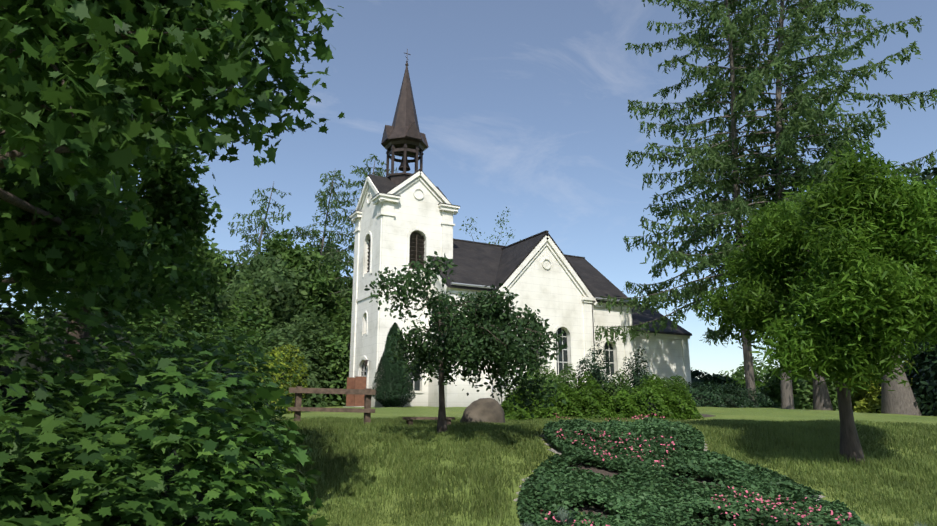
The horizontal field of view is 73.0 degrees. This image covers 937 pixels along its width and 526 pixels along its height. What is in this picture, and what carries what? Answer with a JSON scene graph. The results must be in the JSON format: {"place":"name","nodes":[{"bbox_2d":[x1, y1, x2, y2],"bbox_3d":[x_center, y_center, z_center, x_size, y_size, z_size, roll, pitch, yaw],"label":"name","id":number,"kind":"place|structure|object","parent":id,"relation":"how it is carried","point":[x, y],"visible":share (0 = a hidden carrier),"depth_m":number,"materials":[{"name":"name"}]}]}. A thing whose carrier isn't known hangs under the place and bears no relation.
{"place":"outdoors","nodes":[
{"label":"outdoors","id":0,"kind":"place"},
{"bbox_2d":[354,199,441,406],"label":"church tower walls","id":1,"kind":"structure","parent":0,"point":[425,217],"depth_m":41.28,"materials":[{"name":"white paint"}]},
{"bbox_2d":[346,376,365,405],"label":"brick pillar","id":2,"kind":"structure","parent":1,"relation":"in","point":[357,382],"depth_m":39.42,"materials":[{"name":"red brick"}]},
{"bbox_2d":[367,232,424,272],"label":"church louvres","id":3,"kind":"object","parent":1,"relation":"in","point":[416,248],"visible":0.38,"depth_m":41.48,"materials":[{"name":"wood"}]},
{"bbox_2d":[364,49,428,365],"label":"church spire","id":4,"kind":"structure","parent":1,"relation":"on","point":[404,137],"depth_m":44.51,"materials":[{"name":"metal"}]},
{"bbox_2d":[361,176,440,210],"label":"church tower gables","id":5,"kind":"object","parent":1,"relation":"on","point":[407,194],"visible":0.09,"depth_m":42.13,"materials":[{"name":"white paint"}]},
{"bbox_2d":[0,0,936,378],"label":"sky","id":6,"kind":"structure","parent":0,"point":[521,106],"materials":[{"name":"blue"}]},
{"bbox_2d":[361,327,613,390],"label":"window","id":7,"kind":"structure","parent":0,"point":[558,357],"depth_m":41.59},
{"bbox_2d":[361,329,613,389],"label":"church window bars","id":8,"kind":"object","parent":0,"point":[562,336],"visible":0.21,"depth_m":41.52,"materials":[{"name":"white wood"}]},
{"bbox_2d":[349,169,691,335],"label":"church roofs","id":9,"kind":"structure","parent":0,"point":[484,264],"depth_m":43.76,"materials":[{"name":"grey tile"}]},
{"bbox_2d":[428,276,625,406],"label":"church nave walls","id":10,"kind":"structure","parent":0,"point":[604,317],"depth_m":39.85,"materials":[{"name":"white paint"}]},
{"bbox_2d":[451,282,632,392],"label":"church pipes","id":11,"kind":"object","parent":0,"point":[489,287],"visible":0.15,"depth_m":39.24,"materials":[{"name":"grey metal"}]},
{"bbox_2d":[508,242,585,388],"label":"church transept walls","id":12,"kind":"structure","parent":0,"point":[553,294],"depth_m":41.65,"materials":[{"name":"white paint"}]},
{"bbox_2d":[234,406,936,525],"bbox_3d":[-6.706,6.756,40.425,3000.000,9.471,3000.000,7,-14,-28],"label":"ground","id":13,"kind":"structure","parent":0,"point":[761,413],"depth_m":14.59,"materials":[{"name":"green plant"}]},
{"bbox_2d":[0,334,62,467],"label":"undergrowth shrub","id":14,"kind":"object","parent":13,"relation":"on","point":[40,393],"visible":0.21,"depth_m":6.31,"materials":[{"name":"green plant"}]},
{"bbox_2d":[0,266,143,406],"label":"undergrowth shrub","id":15,"kind":"object","parent":13,"relation":"on","point":[42,306],"depth_m":14.36,"materials":[{"name":"green plant"}]},
{"bbox_2d":[0,371,147,525],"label":"undergrowth shrub","id":16,"kind":"object","parent":13,"relation":"on","point":[26,431],"depth_m":5.01,"materials":[{"name":"green plant"}]},
{"bbox_2d":[0,236,161,444],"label":"undergrowth shrub","id":17,"kind":"object","parent":13,"relation":"on","point":[59,377],"depth_m":9.60,"materials":[{"name":"green plant"}]},
{"bbox_2d":[0,298,164,467],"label":"undergrowth shrub","id":18,"kind":"object","parent":13,"relation":"on","point":[34,346],"depth_m":8.49,"materials":[{"name":"green plant"}]},
{"bbox_2d":[0,92,182,328],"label":"maple tree","id":19,"kind":"object","parent":13,"relation":"on","point":[141,258],"depth_m":13.12,"materials":[{"name":"green plant"}]},
{"bbox_2d":[6,275,181,402],"bbox_3d":[-13.456,2.204,21.859,6.796,7.363,7.051,7,-14,-28],"label":"undergrowth shrub","id":20,"kind":"object","parent":13,"relation":"on","point":[61,340],"depth_m":21.44,"materials":[{"name":"green plant"}]},
{"bbox_2d":[24,304,183,352],"bbox_3d":[-20.158,4.617,34.125,8.272,7.704,8.263,-3,-13,13],"label":"hedge shrub","id":21,"kind":"object","parent":13,"relation":"on","point":[153,323],"visible":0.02,"depth_m":35.09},
{"bbox_2d":[26,323,186,435],"bbox_3d":[-7.210,2.967,10.787,5.150,3.948,5.297,7,-14,-28],"label":"undergrowth shrub","id":22,"kind":"object","parent":13,"relation":"on","point":[110,344],"depth_m":11.28,"materials":[{"name":"green plant"}]},
{"bbox_2d":[0,114,222,374],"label":"maple tree","id":23,"kind":"object","parent":13,"relation":"on","point":[180,209],"depth_m":16.90,"materials":[{"name":"green plant"}]},
{"bbox_2d":[0,412,226,525],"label":"undergrowth shrub","id":24,"kind":"object","parent":13,"relation":"on","point":[90,456],"visible":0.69,"depth_m":4.73,"materials":[{"name":"green plant"}]},
{"bbox_2d":[0,298,241,525],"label":"undergrowth shrub","id":25,"kind":"object","parent":13,"relation":"on","point":[117,377],"depth_m":6.58,"materials":[{"name":"green plant"}]},
{"bbox_2d":[39,337,237,436],"bbox_3d":[-7.314,3.243,13.683,4.151,3.551,4.062,37,-39,-69],"label":"undergrowth shrub","id":26,"kind":"object","parent":13,"relation":"on","point":[150,356],"depth_m":13.99,"materials":[{"name":"green plant"}]},
{"bbox_2d":[6,358,329,525],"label":"undergrowth shrub","id":27,"kind":"object","parent":13,"relation":"on","point":[190,482],"depth_m":5.73,"materials":[{"name":"green plant"}]},
{"bbox_2d":[41,334,294,487],"bbox_3d":[-5.056,3.020,10.458,4.123,3.832,4.203,31,-34,-67],"label":"undergrowth shrub","id":28,"kind":"object","parent":13,"relation":"on","point":[195,348],"depth_m":10.55,"materials":[{"name":"green plant"}]},
{"bbox_2d":[0,0,344,324],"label":"maple tree","id":29,"kind":"object","parent":13,"relation":"on","point":[105,77],"depth_m":6.84,"materials":[{"name":"green plant"}]},
{"bbox_2d":[129,290,218,354],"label":"hedge shrub","id":30,"kind":"object","parent":13,"relation":"on","point":[198,308],"visible":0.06,"depth_m":40.38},
{"bbox_2d":[120,230,230,340],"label":"tree","id":31,"kind":"object","parent":13,"relation":"on","point":[205,257],"depth_m":43.39,"materials":[{"name":"green plant"}]},
{"bbox_2d":[103,308,278,422],"bbox_3d":[-7.868,2.985,17.856,4.520,3.724,4.722,-3,-13,12],"label":"undergrowth shrub","id":32,"kind":"object","parent":13,"relation":"on","point":[220,329],"depth_m":18.22,"materials":[{"name":"green plant"}]},
{"bbox_2d":[152,323,265,361],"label":"hedge shrub","id":33,"kind":"object","parent":13,"relation":"on","point":[164,333],"depth_m":34.25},
{"bbox_2d":[99,335,319,525],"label":"undergrowth shrub","id":34,"kind":"object","parent":13,"relation":"on","point":[274,482],"depth_m":8.37,"materials":[{"name":"green plant"}]},
{"bbox_2d":[198,246,239,294],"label":"tree","id":35,"kind":"object","parent":13,"relation":"on","point":[222,261],"visible":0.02,"depth_m":55.01,"materials":[{"name":"green plant"}]},
{"bbox_2d":[156,331,297,421],"bbox_3d":[-8.489,4.073,21.896,5.034,3.284,5.503,7,-14,-28],"label":"undergrowth shrub","id":36,"kind":"object","parent":13,"relation":"on","point":[276,371],"depth_m":22.24,"materials":[{"name":"green plant"}]},
{"bbox_2d":[191,326,272,369],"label":"green shrub","id":37,"kind":"object","parent":13,"relation":"on","point":[246,341],"depth_m":33.36,"materials":[{"name":"green plant"}]},
{"bbox_2d":[198,280,284,361],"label":"tree","id":38,"kind":"object","parent":13,"relation":"on","point":[263,312],"depth_m":43.82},
{"bbox_2d":[228,249,258,278],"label":"tree","id":39,"kind":"object","parent":13,"relation":"on","point":[241,258],"depth_m":60.45,"materials":[{"name":"green plant"}]},
{"bbox_2d":[193,249,319,344],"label":"tree","id":40,"kind":"object","parent":13,"relation":"on","point":[275,284],"visible":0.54,"depth_m":48.17,"materials":[{"name":"green plant"}]},
{"bbox_2d":[210,183,306,289],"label":"larch tree","id":41,"kind":"object","parent":13,"relation":"on","point":[256,251],"depth_m":56.80,"materials":[{"name":"green plant"}]},
{"bbox_2d":[237,344,308,413],"bbox_3d":[-9.235,5.357,29.000,3.301,3.456,3.378,-3,-13,14],"label":"gold shrub","id":42,"kind":"object","parent":13,"relation":"on","point":[288,355],"depth_m":29.12,"materials":[{"name":"plant"}]},
{"bbox_2d":[249,306,343,407],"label":"hedge shrub","id":43,"kind":"object","parent":13,"relation":"on","point":[313,381],"depth_m":42.03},
{"bbox_2d":[258,229,352,345],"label":"tree","id":44,"kind":"object","parent":13,"relation":"on","point":[294,258],"depth_m":53.70,"materials":[{"name":"green plant"}]},
{"bbox_2d":[282,170,357,303],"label":"larch tree","id":45,"kind":"object","parent":13,"relation":"on","point":[304,232],"depth_m":64.44,"materials":[{"name":"green plant"}]},
{"bbox_2d":[299,233,347,333],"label":"tree","id":46,"kind":"object","parent":13,"relation":"on","point":[332,246],"depth_m":69.16,"materials":[{"name":"green plant"}]},
{"bbox_2d":[298,288,352,406],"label":"hedge shrub","id":47,"kind":"object","parent":13,"relation":"on","point":[343,344],"depth_m":43.83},
{"bbox_2d":[288,386,375,423],"bbox_3d":[-4.111,4.478,19.113,2.604,1.482,0.288,0,-13,-1],"label":"timber rail","id":48,"kind":"object","parent":13,"relation":"on","point":[367,410],"visible":0.79,"depth_m":19.09,"materials":[{"name":"brown wood"}]},
{"bbox_2d":[320,154,396,336],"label":"larch tree","id":49,"kind":"object","parent":13,"relation":"on","point":[359,171],"depth_m":56.21,"materials":[{"name":"green plant"}]},
{"bbox_2d":[371,322,415,406],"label":"thuja shrub","id":50,"kind":"object","parent":13,"relation":"on","point":[385,368],"depth_m":36.48,"materials":[{"name":"green plant"}]},
{"bbox_2d":[402,417,454,426],"bbox_3d":[-1.153,4.682,18.328,1.500,0.435,0.280,0,-13,-1],"label":"plank bench","id":51,"kind":"object","parent":13,"relation":"on","point":[411,419],"visible":0.55,"depth_m":18.23,"materials":[{"name":"wood"}]},
{"bbox_2d":[364,251,567,432],"bbox_3d":[-0.958,2.385,16.667,5.126,4.338,7.322,7,-14,-28],"label":"weeping tree","id":52,"kind":"object","parent":13,"relation":"on","point":[486,348],"depth_m":15.26,"materials":[{"name":"green plant"}]},
{"bbox_2d":[460,398,504,423],"bbox_3d":[0.483,5.061,20.375,1.789,1.408,1.336,7,-14,-28],"label":"boulder","id":53,"kind":"object","parent":13,"relation":"on","point":[485,409],"visible":0.4,"depth_m":19.96,"materials":[{"name":"brown stone"}]},
{"bbox_2d":[459,207,520,245],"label":"birch tree","id":54,"kind":"object","parent":13,"relation":"on","point":[503,221],"depth_m":79.17,"materials":[{"name":"green plant"}]},
{"bbox_2d":[343,171,691,407],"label":"church trim","id":55,"kind":"structure","parent":13,"relation":"on","point":[384,203],"depth_m":41.68,"materials":[{"name":"white paint"}]},
{"bbox_2d":[501,390,534,420],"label":"shrub","id":56,"kind":"object","parent":13,"relation":"on","point":[514,414],"depth_m":22.37,"materials":[{"name":"green plant"}]},
{"bbox_2d":[500,360,548,405],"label":"shrub","id":57,"kind":"object","parent":13,"relation":"on","point":[529,377],"depth_m":30.68,"materials":[{"name":"green plant"}]},
{"bbox_2d":[527,356,555,380],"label":"shrub","id":58,"kind":"object","parent":13,"relation":"on","point":[543,369],"visible":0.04,"depth_m":32.82,"materials":[{"name":"green plant"}]},
{"bbox_2d":[523,389,560,418],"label":"shrub","id":59,"kind":"object","parent":13,"relation":"on","point":[537,414],"depth_m":22.67,"materials":[{"name":"green plant"}]},
{"bbox_2d":[534,371,565,393],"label":"shrub","id":60,"kind":"object","parent":13,"relation":"on","point":[556,379],"depth_m":27.08,"materials":[{"name":"green plant"}]},
{"bbox_2d":[542,363,578,389],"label":"shrub","id":61,"kind":"object","parent":13,"relation":"on","point":[573,378],"depth_m":30.87,"materials":[{"name":"green plant"}]},
{"bbox_2d":[550,383,586,418],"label":"shrub","id":62,"kind":"object","parent":13,"relation":"on","point":[573,402],"depth_m":23.22,"materials":[{"name":"green plant"}]},
{"bbox_2d":[578,381,617,419],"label":"shrub","id":63,"kind":"object","parent":13,"relation":"on","point":[597,403],"depth_m":23.61,"materials":[{"name":"green plant"}]},
{"bbox_2d":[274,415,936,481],"bbox_3d":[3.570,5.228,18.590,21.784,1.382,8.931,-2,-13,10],"label":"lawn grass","id":64,"kind":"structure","parent":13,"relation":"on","point":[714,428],"depth_m":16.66,"materials":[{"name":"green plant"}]},
{"bbox_2d":[595,369,633,402],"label":"shrub","id":65,"kind":"object","parent":13,"relation":"on","point":[621,384],"depth_m":28.01,"materials":[{"name":"green plant"}]},
{"bbox_2d":[606,389,644,419],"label":"shrub","id":66,"kind":"object","parent":13,"relation":"on","point":[623,397],"depth_m":23.71,"materials":[{"name":"green plant"}]},
{"bbox_2d":[621,346,649,393],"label":"shrub","id":67,"kind":"object","parent":13,"relation":"on","point":[634,375],"depth_m":31.91,"materials":[{"name":"green plant"}]},
{"bbox_2d":[628,372,679,419],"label":"shrub","id":68,"kind":"object","parent":13,"relation":"on","point":[666,411],"depth_m":23.98,"materials":[{"name":"green plant"}]},
{"bbox_2d":[514,432,824,500],"bbox_3d":[4.314,4.566,13.567,6.112,1.730,10.108,-3,-13,14],"label":"gravel edge","id":69,"kind":"object","parent":13,"relation":"on","point":[555,450],"visible":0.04,"depth_m":14.55,"materials":[{"name":"grey gravel"}]},
{"bbox_2d":[652,375,694,407],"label":"shrub","id":70,"kind":"object","parent":13,"relation":"on","point":[669,382],"depth_m":32.17,"materials":[{"name":"green plant"}]},
{"bbox_2d":[531,436,832,525],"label":"geranium soil","id":71,"kind":"structure","parent":13,"relation":"on","point":[597,509],"depth_m":12.75,"materials":[{"name":"brown soil"}]},
{"bbox_2d":[547,506,576,525],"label":"plant","id":72,"kind":"object","parent":71,"relation":"on","point":[561,517],"visible":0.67,"depth_m":10.90,"materials":[{"name":"green plant"}]},
{"bbox_2d":[663,380,703,419],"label":"shrub","id":73,"kind":"object","parent":13,"relation":"on","point":[685,405],"depth_m":24.66,"materials":[{"name":"green plant"}]},
{"bbox_2d":[516,413,866,525],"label":"geranium plant","id":74,"kind":"object","parent":13,"relation":"on","point":[643,496],"depth_m":12.16,"materials":[{"name":"green plant"}]},
{"bbox_2d":[678,380,725,406],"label":"shrub","id":75,"kind":"object","parent":13,"relation":"on","point":[709,395],"depth_m":34.31,"materials":[{"name":"green plant"}]},
{"bbox_2d":[699,414,714,416],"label":"shrub bed soil","id":76,"kind":"structure","parent":13,"relation":"on","point":[705,415],"depth_m":26.11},
{"bbox_2d":[567,371,602,399],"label":"shrub","id":77,"kind":"object","parent":76,"relation":"on","point":[580,391],"depth_m":27.51,"materials":[{"name":"green plant"}]},
{"bbox_2d":[576,339,612,390],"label":"shrub","id":78,"kind":"object","parent":76,"relation":"on","point":[593,371],"depth_m":31.21,"materials":[{"name":"green plant"}]},
{"bbox_2d":[630,375,669,397],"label":"shrub","id":79,"kind":"object","parent":76,"relation":"on","point":[635,390],"visible":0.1,"depth_m":28.80,"materials":[{"name":"green plant"}]},
{"bbox_2d":[691,367,741,392],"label":"shrub","id":80,"kind":"object","parent":13,"relation":"on","point":[697,374],"visible":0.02,"depth_m":51.53,"materials":[{"name":"green plant"}]},
{"bbox_2d":[698,383,754,407],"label":"shrub","id":81,"kind":"object","parent":13,"relation":"on","point":[728,394],"depth_m":36.14,"materials":[{"name":"green plant"}]},
{"bbox_2d":[707,373,768,403],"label":"shrub","id":82,"kind":"object","parent":13,"relation":"on","point":[742,382],"visible":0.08,"depth_m":55.25,"materials":[{"name":"green plant"}]},
{"bbox_2d":[718,354,776,390],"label":"shrub","id":83,"kind":"object","parent":13,"relation":"on","point":[739,374],"depth_m":63.55,"materials":[{"name":"green plant"}]},
{"bbox_2d":[719,382,775,407],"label":"shrub","id":84,"kind":"object","parent":13,"relation":"on","point":[763,400],"depth_m":37.96,"materials":[{"name":"green plant"}]},
{"bbox_2d":[594,0,921,401],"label":"larch tree","id":85,"kind":"object","parent":13,"relation":"on","point":[719,207],"depth_m":40.47,"materials":[{"name":"green plant"}]},
{"bbox_2d":[720,189,832,409],"bbox_3d":[21.825,1.860,41.395,8.493,15.618,13.106,0,-13,1],"label":"old tree","id":86,"kind":"object","parent":13,"relation":"on","point":[821,399],"depth_m":39.35,"materials":[{"name":"plant"}]},
{"bbox_2d":[623,0,936,408],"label":"larch tree","id":87,"kind":"object","parent":13,"relation":"on","point":[787,137],"depth_m":39.61,"materials":[{"name":"green plant"}]},
{"bbox_2d":[760,363,838,410],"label":"shrub","id":88,"kind":"object","parent":13,"relation":"on","point":[803,388],"depth_m":49.17,"materials":[{"name":"green plant"}]},
{"bbox_2d":[696,141,936,463],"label":"young tree","id":89,"kind":"object","parent":13,"relation":"on","point":[870,312],"depth_m":13.50,"materials":[{"name":"green plant"}]},
{"bbox_2d":[726,136,936,415],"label":"old tree","id":90,"kind":"object","parent":13,"relation":"on","point":[900,399],"depth_m":35.65,"materials":[{"name":"plant"}]},
{"bbox_2d":[849,360,914,412],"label":"shrub","id":91,"kind":"object","parent":13,"relation":"on","point":[866,403],"depth_m":47.89,"materials":[{"name":"green plant"}]},
{"bbox_2d":[877,332,936,415],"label":"shrub","id":92,"kind":"object","parent":13,"relation":"on","point":[911,375],"depth_m":40.89,"materials":[{"name":"plant"}]},
{"bbox_2d":[911,327,936,415],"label":"shrub","id":93,"kind":"object","parent":13,"relation":"on","point":[929,394],"visible":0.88,"depth_m":36.14,"materials":[{"name":"green plant"}]},
{"bbox_2d":[633,337,683,389],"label":"church chancel walls","id":94,"kind":"structure","parent":0,"point":[664,358],"depth_m":47.80,"materials":[{"name":"white paint"}]}
]}

